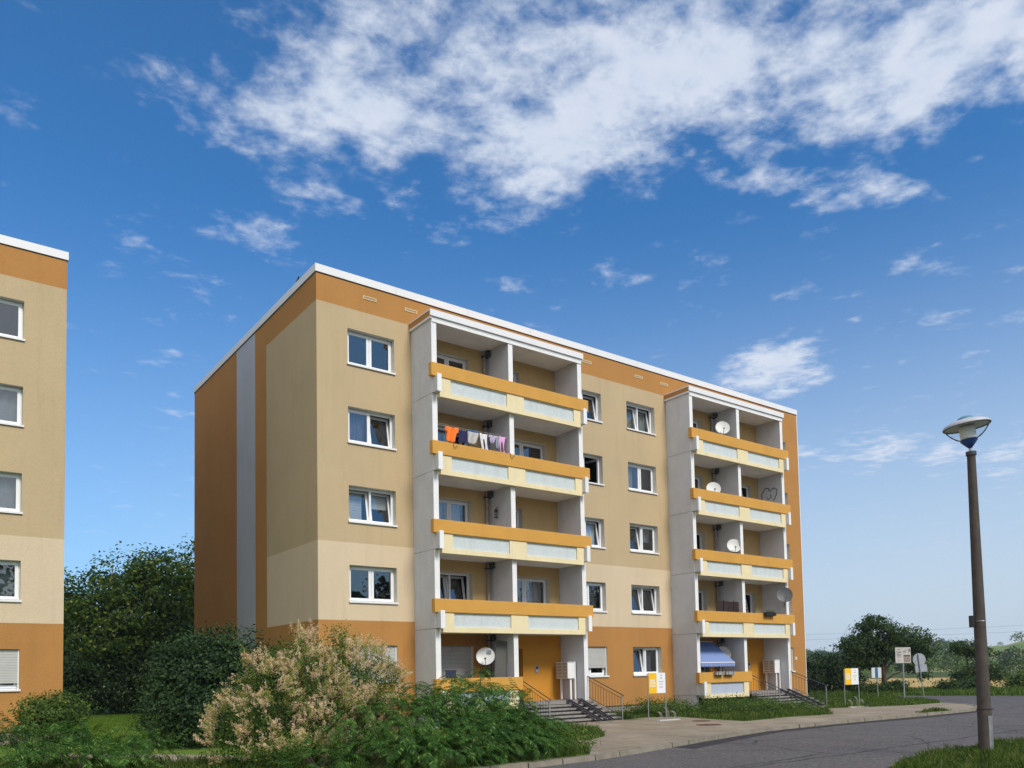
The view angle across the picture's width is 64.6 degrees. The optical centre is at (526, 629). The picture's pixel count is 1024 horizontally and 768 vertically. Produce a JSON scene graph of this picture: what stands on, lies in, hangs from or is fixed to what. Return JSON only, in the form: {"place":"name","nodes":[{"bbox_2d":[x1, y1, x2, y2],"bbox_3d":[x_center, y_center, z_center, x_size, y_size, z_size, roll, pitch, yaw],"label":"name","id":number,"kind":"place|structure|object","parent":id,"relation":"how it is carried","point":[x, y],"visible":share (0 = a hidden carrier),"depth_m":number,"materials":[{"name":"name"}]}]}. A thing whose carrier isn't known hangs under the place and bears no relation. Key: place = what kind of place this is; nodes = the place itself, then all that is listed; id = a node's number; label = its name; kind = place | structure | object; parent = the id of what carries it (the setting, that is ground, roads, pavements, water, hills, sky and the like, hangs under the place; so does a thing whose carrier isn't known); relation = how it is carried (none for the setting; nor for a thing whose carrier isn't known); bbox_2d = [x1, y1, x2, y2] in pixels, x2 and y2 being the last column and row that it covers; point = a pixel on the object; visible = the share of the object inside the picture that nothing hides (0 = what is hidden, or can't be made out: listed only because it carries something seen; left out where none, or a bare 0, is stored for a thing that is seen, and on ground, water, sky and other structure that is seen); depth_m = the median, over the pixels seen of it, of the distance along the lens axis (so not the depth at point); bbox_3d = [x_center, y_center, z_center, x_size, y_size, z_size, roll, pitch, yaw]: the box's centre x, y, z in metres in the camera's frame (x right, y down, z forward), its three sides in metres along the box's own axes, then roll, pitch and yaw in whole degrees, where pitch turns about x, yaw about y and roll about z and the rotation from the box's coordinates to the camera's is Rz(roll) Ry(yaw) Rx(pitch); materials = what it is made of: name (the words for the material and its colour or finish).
{"place":"outdoors","nodes":[
{"label":"outdoors","id":0,"kind":"place"},
{"bbox_2d":[3,713,314,755],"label":"grass","id":1,"kind":"structure","parent":0,"point":[104,720],"depth_m":34.25,"materials":[{"name":"green plant"}]},
{"bbox_2d":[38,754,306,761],"bbox_3d":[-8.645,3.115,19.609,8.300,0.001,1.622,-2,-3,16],"label":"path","id":2,"kind":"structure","parent":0,"point":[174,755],"depth_m":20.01,"materials":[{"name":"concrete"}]},
{"bbox_2d":[445,670,456,678],"bbox_3d":[-2.613,2.099,29.172,0.474,1.260,0.440,1,-4,-37],"label":"balcony chair","id":3,"kind":"object","parent":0,"point":[451,673],"visible":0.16,"depth_m":29.33,"materials":[{"name":"paint"}]},
{"bbox_2d":[0,702,973,767],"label":"lawn","id":4,"kind":"structure","parent":0,"point":[188,751],"depth_m":22.26,"materials":[{"name":"green plant"}]},
{"bbox_2d":[2,687,94,746],"bbox_3d":[-13.848,2.705,23.569,2.376,2.018,2.067,1,-4,-37],"label":"shrub","id":5,"kind":"object","parent":4,"relation":"on","point":[45,710],"visible":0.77,"depth_m":23.33,"materials":[{"name":"green plant"}]},
{"bbox_2d":[63,641,105,713],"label":"shrub","id":6,"kind":"object","parent":4,"relation":"on","point":[71,669],"visible":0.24,"depth_m":44.07,"materials":[{"name":"green plant"}]},
{"bbox_2d":[63,566,117,688],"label":"maple tree","id":7,"kind":"object","parent":4,"relation":"on","point":[68,621],"visible":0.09,"depth_m":48.82,"materials":[{"name":"green plant"}]},
{"bbox_2d":[0,711,193,767],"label":"sumac bush","id":8,"kind":"object","parent":4,"relation":"on","point":[77,739],"visible":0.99,"depth_m":16.45,"materials":[{"name":"green plant"}]},
{"bbox_2d":[68,641,162,714],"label":"shrub","id":9,"kind":"object","parent":4,"relation":"on","point":[111,702],"visible":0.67,"depth_m":45.62,"materials":[{"name":"green plant"}]},
{"bbox_2d":[63,541,193,711],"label":"maple tree","id":10,"kind":"object","parent":4,"relation":"on","point":[114,616],"visible":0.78,"depth_m":47.65,"materials":[{"name":"green plant"}]},
{"bbox_2d":[130,533,193,660],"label":"maple tree","id":11,"kind":"object","parent":4,"relation":"on","point":[188,569],"visible":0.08,"depth_m":50.05,"materials":[{"name":"green plant"}]},
{"bbox_2d":[0,753,414,767],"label":"grass","id":12,"kind":"structure","parent":4,"relation":"on","point":[178,762],"depth_m":17.32,"materials":[{"name":"green plant"}]},
{"bbox_2d":[123,620,297,749],"bbox_3d":[-8.841,1.678,23.605,5.406,4.093,4.144,1,-4,-37],"label":"lilac bush","id":13,"kind":"object","parent":4,"relation":"on","point":[182,692],"visible":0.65,"depth_m":22.43,"materials":[{"name":"green plant"}]},
{"bbox_2d":[193,618,412,767],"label":"flowering bush","id":14,"kind":"object","parent":4,"relation":"on","point":[323,693],"visible":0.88,"depth_m":16.91,"materials":[{"name":"beige plant"}]},
{"bbox_2d":[270,731,417,767],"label":"sumac bush","id":15,"kind":"object","parent":4,"relation":"on","point":[344,756],"visible":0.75,"depth_m":15.69,"materials":[{"name":"green plant"}]},
{"bbox_2d":[316,667,579,767],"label":"sumac bush","id":16,"kind":"object","parent":4,"relation":"on","point":[486,735],"visible":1,"depth_m":17.07,"materials":[{"name":"green plant"}]},
{"bbox_2d":[275,705,832,767],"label":"grass","id":17,"kind":"structure","parent":4,"relation":"on","point":[739,715],"depth_m":23.22,"materials":[{"name":"green plant"}]},
{"bbox_2d":[510,717,601,752],"bbox_3d":[0.578,2.595,20.262,2.609,0.933,3.830,0,-3,-27],"label":"weed clump","id":18,"kind":"object","parent":4,"relation":"on","point":[583,736],"visible":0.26,"depth_m":19.85,"materials":[{"name":"green plant"}]},
{"bbox_2d":[618,695,709,717],"bbox_3d":[5.731,3.204,33.520,3.605,0.945,3.069,-3,-4,28],"label":"weed clump","id":19,"kind":"object","parent":4,"relation":"on","point":[669,707],"visible":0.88,"depth_m":33.05,"materials":[{"name":"green plant"}]},
{"bbox_2d":[687,691,778,713],"bbox_3d":[8.542,3.106,33.641,3.760,1.037,3.400,-2,-3,22],"label":"weed clump","id":20,"kind":"object","parent":4,"relation":"on","point":[729,702],"visible":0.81,"depth_m":33.14,"materials":[{"name":"green plant"}]},
{"bbox_2d":[736,694,822,710],"bbox_3d":[10.676,3.229,34.724,3.581,0.822,3.245,1,-4,-37],"label":"weed clump","id":21,"kind":"object","parent":4,"relation":"on","point":[793,705],"visible":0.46,"depth_m":34.37,"materials":[{"name":"green plant"}]},
{"bbox_2d":[843,668,859,704],"bbox_3d":[15.308,2.763,38.120,0.986,1.830,0.055,0,-4,-28],"label":"info board","id":22,"kind":"object","parent":4,"relation":"on","point":[851,677],"visible":0.98,"depth_m":38.11,"materials":[{"name":"metal"}]},
{"bbox_2d":[806,693,940,707],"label":"grass","id":23,"kind":"structure","parent":4,"relation":"on","point":[836,701],"depth_m":40.92,"materials":[{"name":"green plant"}]},
{"bbox_2d":[871,668,881,695],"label":"road sign","id":24,"kind":"object","parent":4,"relation":"on","point":[876,672],"visible":0.83,"depth_m":47.88,"materials":[{"name":"metal"}]},
{"bbox_2d":[895,647,910,697],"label":"road sign","id":25,"kind":"object","parent":4,"relation":"on","point":[902,655],"visible":0.95,"depth_m":44.48,"materials":[{"name":"metal"}]},
{"bbox_2d":[0,0,1023,652],"label":"sky","id":26,"kind":"structure","parent":0,"point":[813,208],"materials":[{"name":"blue"}]},
{"bbox_2d":[79,671,1023,701],"bbox_3d":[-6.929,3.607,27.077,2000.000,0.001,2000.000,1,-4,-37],"label":"ground","id":27,"kind":"structure","parent":0,"point":[934,675],"depth_m":142.30,"materials":[{"name":"green plant"}]},
{"bbox_2d":[0,234,68,744],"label":"apartment building","id":28,"kind":"structure","parent":27,"relation":"on","point":[33,305],"depth_m":26.00,"materials":[{"name":"paint"}]},
{"bbox_2d":[0,649,20,691],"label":"window","id":29,"kind":"structure","parent":28,"relation":"in","point":[9,658],"depth_m":25.36,"materials":[{"name":"paint"}]},
{"bbox_2d":[0,559,21,601],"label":"window","id":30,"kind":"structure","parent":28,"relation":"in","point":[10,570],"depth_m":25.77,"materials":[{"name":"paint"}]},
{"bbox_2d":[0,471,22,513],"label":"window","id":31,"kind":"structure","parent":28,"relation":"in","point":[10,482],"depth_m":25.92,"materials":[{"name":"paint"}]},
{"bbox_2d":[0,383,23,426],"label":"window","id":32,"kind":"structure","parent":28,"relation":"in","point":[11,396],"depth_m":26.06,"materials":[{"name":"paint"}]},
{"bbox_2d":[0,296,24,340],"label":"window","id":33,"kind":"structure","parent":28,"relation":"in","point":[11,310],"depth_m":26.93,"materials":[{"name":"paint"}]},
{"bbox_2d":[193,263,807,731],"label":"apartment building","id":34,"kind":"structure","parent":27,"relation":"on","point":[339,477],"depth_m":32.32,"materials":[{"name":"paint"}]},
{"bbox_2d":[347,328,395,374],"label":"window","id":35,"kind":"structure","parent":34,"relation":"in","point":[365,350],"depth_m":30.06,"materials":[{"name":"paint"}]},
{"bbox_2d":[347,406,396,450],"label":"window","id":36,"kind":"structure","parent":34,"relation":"in","point":[365,427],"depth_m":29.36,"materials":[{"name":"paint"}]},
{"bbox_2d":[348,485,397,526],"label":"window","id":37,"kind":"structure","parent":34,"relation":"in","point":[373,506],"depth_m":29.34,"materials":[{"name":"paint"}]},
{"bbox_2d":[349,565,398,603],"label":"window","id":38,"kind":"structure","parent":34,"relation":"in","point":[368,584],"depth_m":29.75,"materials":[{"name":"paint"}]},
{"bbox_2d":[350,645,398,682],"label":"window","id":39,"kind":"structure","parent":34,"relation":"in","point":[394,654],"depth_m":28.92,"materials":[{"name":"paint"}]},
{"bbox_2d":[437,351,468,370],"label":"window","id":40,"kind":"structure","parent":34,"relation":"in","point":[442,358],"depth_m":31.64,"materials":[{"name":"paint"}]},
{"bbox_2d":[438,424,469,445],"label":"window","id":41,"kind":"structure","parent":34,"relation":"in","point":[441,429],"depth_m":31.38,"materials":[{"name":"fabric"}]},
{"bbox_2d":[439,497,470,522],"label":"window","id":42,"kind":"structure","parent":34,"relation":"in","point":[449,509],"depth_m":31.41,"materials":[{"name":"paint"}]},
{"bbox_2d":[440,571,472,599],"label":"window","id":43,"kind":"structure","parent":34,"relation":"in","point":[453,585],"depth_m":31.36,"materials":[{"name":"paint"}]},
{"bbox_2d":[441,646,473,678],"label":"window","id":44,"kind":"structure","parent":34,"relation":"in","point":[459,658],"depth_m":30.69,"materials":[{"name":"paint"}]},
{"bbox_2d":[476,647,494,669],"bbox_3d":[-1.516,1.136,30.088,0.562,0.918,0.480,-4,-4,39],"label":"satellite dish","id":45,"kind":"object","parent":34,"relation":"attached to","point":[485,656],"visible":0.99,"depth_m":30.14,"materials":[{"name":"paint"}]},
{"bbox_2d":[494,640,506,676],"bbox_3d":[-0.974,1.614,30.503,0.712,2.382,0.024,1,-4,-37],"label":"leaning board","id":46,"kind":"object","parent":34,"relation":"on","point":[500,659],"visible":0.56,"depth_m":30.53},
{"bbox_2d":[513,371,519,383],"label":"window","id":47,"kind":"structure","parent":34,"relation":"in","point":[516,377],"depth_m":33.24,"materials":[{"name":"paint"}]},
{"bbox_2d":[516,507,522,528],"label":"window","id":48,"kind":"structure","parent":34,"relation":"in","point":[519,524],"depth_m":32.94,"materials":[{"name":"paint"}]},
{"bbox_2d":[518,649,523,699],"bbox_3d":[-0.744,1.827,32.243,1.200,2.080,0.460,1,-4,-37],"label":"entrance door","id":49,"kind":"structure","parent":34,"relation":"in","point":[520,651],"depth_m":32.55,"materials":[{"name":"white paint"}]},
{"bbox_2d":[514,439,545,459],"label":"window","id":50,"kind":"structure","parent":34,"relation":"in","point":[522,448],"depth_m":33.94,"materials":[{"name":"paint"}]},
{"bbox_2d":[517,576,549,603],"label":"window","id":51,"kind":"structure","parent":34,"relation":"in","point":[529,589],"depth_m":33.58,"materials":[{"name":"paint"}]},
{"bbox_2d":[581,389,602,422],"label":"window","id":52,"kind":"structure","parent":34,"relation":"in","point":[594,399],"depth_m":36.02,"materials":[{"name":"paint"}]},
{"bbox_2d":[583,453,604,485],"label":"window","id":53,"kind":"structure","parent":34,"relation":"in","point":[594,462],"depth_m":35.90,"materials":[{"name":"paint"}]},
{"bbox_2d":[585,517,605,548],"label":"window","id":54,"kind":"structure","parent":34,"relation":"in","point":[594,527],"depth_m":35.73,"materials":[{"name":"paint"}]},
{"bbox_2d":[586,581,607,612],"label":"window","id":55,"kind":"structure","parent":34,"relation":"in","point":[595,591],"depth_m":35.55,"materials":[{"name":"paint"}]},
{"bbox_2d":[588,647,609,676],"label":"window","id":56,"kind":"structure","parent":34,"relation":"in","point":[597,656],"depth_m":35.10,"materials":[{"name":"paint"}]},
{"bbox_2d":[626,401,655,434],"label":"window","id":57,"kind":"structure","parent":34,"relation":"in","point":[640,418],"depth_m":37.94,"materials":[{"name":"paint"}]},
{"bbox_2d":[628,462,657,494],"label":"window","id":58,"kind":"structure","parent":34,"relation":"in","point":[641,478],"depth_m":37.78,"materials":[{"name":"paint"}]},
{"bbox_2d":[630,523,659,554],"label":"window","id":59,"kind":"structure","parent":34,"relation":"in","point":[641,535],"depth_m":37.73,"materials":[{"name":"paint"}]},
{"bbox_2d":[631,585,661,614],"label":"window","id":60,"kind":"structure","parent":34,"relation":"in","point":[645,599],"depth_m":37.63,"materials":[{"name":"paint"}]},
{"bbox_2d":[633,647,661,675],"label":"window","id":61,"kind":"structure","parent":34,"relation":"in","point":[646,660],"depth_m":37.45,"materials":[{"name":"paint"}]},
{"bbox_2d":[693,418,700,428],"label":"window","id":62,"kind":"structure","parent":34,"relation":"in","point":[696,423],"depth_m":40.07,"materials":[{"name":"paint"}]},
{"bbox_2d":[694,475,702,488],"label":"window","id":63,"kind":"structure","parent":34,"relation":"in","point":[698,479],"depth_m":39.92,"materials":[{"name":"paint"}]},
{"bbox_2d":[696,532,704,549],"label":"window","id":64,"kind":"structure","parent":34,"relation":"in","point":[700,536],"depth_m":39.81,"materials":[{"name":"paint"}]},
{"bbox_2d":[698,589,706,610],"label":"window","id":65,"kind":"structure","parent":34,"relation":"in","point":[702,594],"depth_m":39.63,"materials":[{"name":"paint"}]},
{"bbox_2d":[706,482,720,491],"bbox_3d":[8.938,-6.587,38.659,0.562,0.918,0.480,-4,-4,39],"label":"satellite dish","id":66,"kind":"object","parent":34,"relation":"attached to","point":[714,486],"visible":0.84,"depth_m":38.73,"materials":[{"name":"paint"}]},
{"bbox_2d":[700,641,734,666],"bbox_3d":[8.480,1.157,38.122,2.430,1.253,1.355,1,-4,-37],"label":"awning","id":67,"kind":"object","parent":34,"relation":"attached to","point":[712,654],"visible":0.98,"depth_m":38.09,"materials":[{"name":"fabric"}]},
{"bbox_2d":[716,421,729,433],"bbox_3d":[9.475,-9.602,39.092,0.556,0.920,0.468,-4,-4,39],"label":"satellite dish","id":68,"kind":"object","parent":34,"relation":"attached to","point":[722,427],"visible":0.96,"depth_m":39.14,"materials":[{"name":"paint"}]},
{"bbox_2d":[719,646,730,666],"bbox_3d":[9.535,1.323,39.250,0.606,0.980,0.507,-4,-4,39],"label":"satellite dish","id":69,"kind":"object","parent":34,"relation":"attached to","point":[726,650],"visible":0.3,"depth_m":39.34,"materials":[{"name":"paint"}]},
{"bbox_2d":[718,600,738,611],"bbox_3d":[9.626,-0.623,38.546,1.525,1.530,0.044,1,-4,-37],"label":"privacy screen","id":70,"kind":"object","parent":34,"relation":"attached to","point":[726,606],"visible":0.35,"depth_m":38.58,"materials":[{"name":"brown fabric"}]},
{"bbox_2d":[727,539,740,552],"bbox_3d":[10.019,-3.906,39.047,0.556,0.920,0.468,-4,-4,39],"label":"satellite dish","id":71,"kind":"object","parent":34,"relation":"attached to","point":[733,546],"visible":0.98,"depth_m":39.10,"materials":[{"name":"paint"}]},
{"bbox_2d":[741,484,751,497],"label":"window","id":72,"kind":"structure","parent":34,"relation":"in","point":[746,490],"depth_m":42.29,"materials":[{"name":"paint"}]},
{"bbox_2d":[745,593,755,612],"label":"window","id":73,"kind":"structure","parent":34,"relation":"in","point":[749,597],"depth_m":41.98,"materials":[{"name":"paint"}]},
{"bbox_2d":[777,587,792,607],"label":"satellite dish","id":74,"kind":"object","parent":34,"relation":"attached to","point":[784,594],"visible":1,"depth_m":40.44,"materials":[{"name":"paint"}]},
{"bbox_2d":[790,648,795,671],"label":"window","id":75,"kind":"structure","parent":34,"relation":"in","point":[792,649],"depth_m":43.61,"materials":[{"name":"paint"}]},
{"bbox_3d":[-2.092,-7.381,30.111,3.160,0.241,0.311,1,-4,-37],"label":"clothes line","id":76,"kind":"object","parent":34,"relation":"attached to","visible":0},
{"bbox_2d":[445,426,458,442],"bbox_3d":[-2.710,-7.053,29.415,0.559,0.598,0.162,1,-4,-37],"label":"hanging shirt","id":77,"kind":"object","parent":76,"relation":"hanging from","point":[451,432],"visible":1,"depth_m":29.41,"materials":[{"name":"orange fabric"}]},
{"bbox_2d":[458,430,467,443],"bbox_3d":[-2.332,-7.032,29.695,0.395,0.542,0.158,1,-4,-37],"label":"hanging shirt","id":78,"kind":"object","parent":76,"relation":"hanging from","point":[463,436],"visible":1,"depth_m":29.71,"materials":[{"name":"blue fabric"}]},
{"bbox_2d":[468,432,478,445],"bbox_3d":[-1.989,-7.042,29.962,0.493,0.490,0.138,1,-4,-37],"label":"hanging cloth","id":79,"kind":"object","parent":76,"relation":"hanging from","point":[472,437],"visible":1,"depth_m":29.95,"materials":[{"name":"white fabric"}]},
{"bbox_2d":[480,433,487,449],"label":"hanging trousers","id":80,"kind":"object","parent":76,"relation":"hanging from","point":[483,437],"visible":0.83,"depth_m":30.26,"materials":[{"name":"white fabric"}]},
{"bbox_2d":[499,436,504,452],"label":"hanging trousers","id":81,"kind":"object","parent":76,"relation":"hanging from","point":[502,439],"visible":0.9,"depth_m":30.76,"materials":[{"name":"pink fabric"}]},
{"bbox_2d":[806,650,872,691],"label":"shrub","id":82,"kind":"object","parent":27,"relation":"on","point":[832,674],"visible":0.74,"depth_m":59.52,"materials":[{"name":"green plant"}]},
{"bbox_2d":[853,675,911,693],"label":"shrub","id":83,"kind":"object","parent":27,"relation":"on","point":[895,685],"visible":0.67,"depth_m":55.94,"materials":[{"name":"green plant"}]},
{"bbox_2d":[829,613,943,683],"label":"tree","id":84,"kind":"object","parent":27,"relation":"on","point":[882,650],"visible":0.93,"depth_m":59.87,"materials":[{"name":"green plant"}]},
{"bbox_2d":[806,631,1023,673],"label":"woodland","id":85,"kind":"object","parent":27,"relation":"on","point":[942,660],"visible":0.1,"depth_m":183.79,"materials":[{"name":"green plant"}]},
{"bbox_2d":[102,640,1023,689],"bbox_3d":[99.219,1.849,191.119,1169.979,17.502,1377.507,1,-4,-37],"label":"hills","id":86,"kind":"structure","parent":0,"point":[1000,648],"depth_m":290.96,"materials":[{"name":"green plant"}]},
{"bbox_2d":[370,703,972,767],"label":"pavement","id":87,"kind":"structure","parent":0,"point":[626,734],"depth_m":27.26,"materials":[{"name":"concrete"}]},
{"bbox_2d":[449,753,585,767],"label":"grass patch","id":88,"kind":"object","parent":87,"relation":"on","point":[516,761],"visible":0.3,"depth_m":17.15,"materials":[{"name":"green plant"}]},
{"bbox_2d":[501,676,623,723],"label":"entrance stairs","id":89,"kind":"structure","parent":87,"relation":"on","point":[580,710],"depth_m":30.76,"materials":[{"name":"concrete"}]},
{"bbox_2d":[556,662,575,698],"bbox_3d":[1.616,2.099,32.976,0.452,1.520,0.760,1,-4,-37],"label":"mailbox unit","id":90,"kind":"object","parent":89,"relation":"on","point":[565,670],"visible":1,"depth_m":32.77,"materials":[{"name":"grey metal"}]},
{"bbox_2d":[647,673,666,720],"bbox_3d":[4.895,2.555,30.349,0.986,1.830,0.054,1,-4,-37],"label":"info board","id":91,"kind":"object","parent":87,"relation":"on","point":[656,682],"visible":0.98,"depth_m":30.34,"materials":[{"name":"metal"}]},
{"bbox_2d":[656,707,680,720],"bbox_3d":[5.274,3.161,30.230,1.112,0.492,0.240,1,-4,-37],"label":"bicycle rack","id":92,"kind":"object","parent":87,"relation":"on","point":[667,719],"visible":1,"depth_m":30.20,"materials":[{"name":"metal"}]},
{"bbox_2d":[730,671,827,706],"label":"entrance stairs","id":93,"kind":"structure","parent":87,"relation":"on","point":[782,694],"depth_m":39.21,"materials":[{"name":"concrete"}]},
{"bbox_2d":[763,660,780,689],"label":"mailbox unit","id":94,"kind":"object","parent":93,"relation":"on","point":[771,666],"visible":0.96,"depth_m":41.12,"materials":[{"name":"grey metal"}]},
{"bbox_2d":[915,707,951,712],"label":"grass","id":95,"kind":"structure","parent":87,"relation":"on","point":[935,709],"depth_m":32.12,"materials":[{"name":"green plant"}]},
{"bbox_2d":[538,696,1023,767],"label":"road","id":96,"kind":"structure","parent":0,"point":[884,744],"depth_m":20.52,"materials":[{"name":"grey asphalt"}]},
{"bbox_2d":[479,702,976,767],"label":"kerb","id":97,"kind":"structure","parent":96,"relation":"on","point":[592,757],"depth_m":21.63,"materials":[{"name":"concrete"}]},
{"bbox_2d":[676,708,994,748],"bbox_3d":[12.741,3.292,28.977,24.324,0.001,2.090,2,-4,-44],"label":"road patch","id":98,"kind":"object","parent":96,"relation":"on","point":[704,744],"visible":0.77,"depth_m":25.26,"materials":[{"name":"concrete"}]},
{"bbox_2d":[913,653,926,696],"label":"road sign","id":99,"kind":"object","parent":96,"relation":"on","point":[919,659],"visible":0.95,"depth_m":45.68,"materials":[{"name":"metal"}]},
{"bbox_2d":[827,678,1006,687],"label":"field","id":100,"kind":"structure","parent":0,"point":[926,683],"depth_m":93.96,"materials":[{"name":"beige plant"}]},
{"bbox_2d":[808,685,1023,695],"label":"grass","id":101,"kind":"structure","parent":100,"relation":"on","point":[994,690],"depth_m":54.31,"materials":[{"name":"green plant"}]},
{"bbox_2d":[930,673,996,689],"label":"shrub","id":102,"kind":"object","parent":100,"relation":"on","point":[966,683],"visible":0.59,"depth_m":58.59,"materials":[{"name":"green plant"}]},
{"bbox_2d":[944,638,1011,684],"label":"tree","id":103,"kind":"object","parent":100,"relation":"on","point":[963,648],"visible":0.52,"depth_m":61.94,"materials":[{"name":"green plant"}]},
{"bbox_2d":[995,665,1023,687],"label":"shrub","id":104,"kind":"object","parent":100,"relation":"on","point":[1015,680],"visible":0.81,"depth_m":61.08,"materials":[{"name":"green plant"}]},
{"bbox_2d":[891,736,1023,767],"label":"grass","id":105,"kind":"structure","parent":0,"point":[1006,753],"depth_m":15.44,"materials":[{"name":"green plant"}]},
{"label":"verge","id":106,"kind":"structure","parent":0,"visible":0},
{"bbox_2d":[942,415,993,750],"bbox_3d":[9.607,-0.929,17.365,0.947,7.385,0.948,1,-4,-37],"label":"street lamp","id":107,"kind":"object","parent":106,"relation":"on","point":[965,427],"visible":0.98,"depth_m":17.28,"materials":[{"name":"metal"}]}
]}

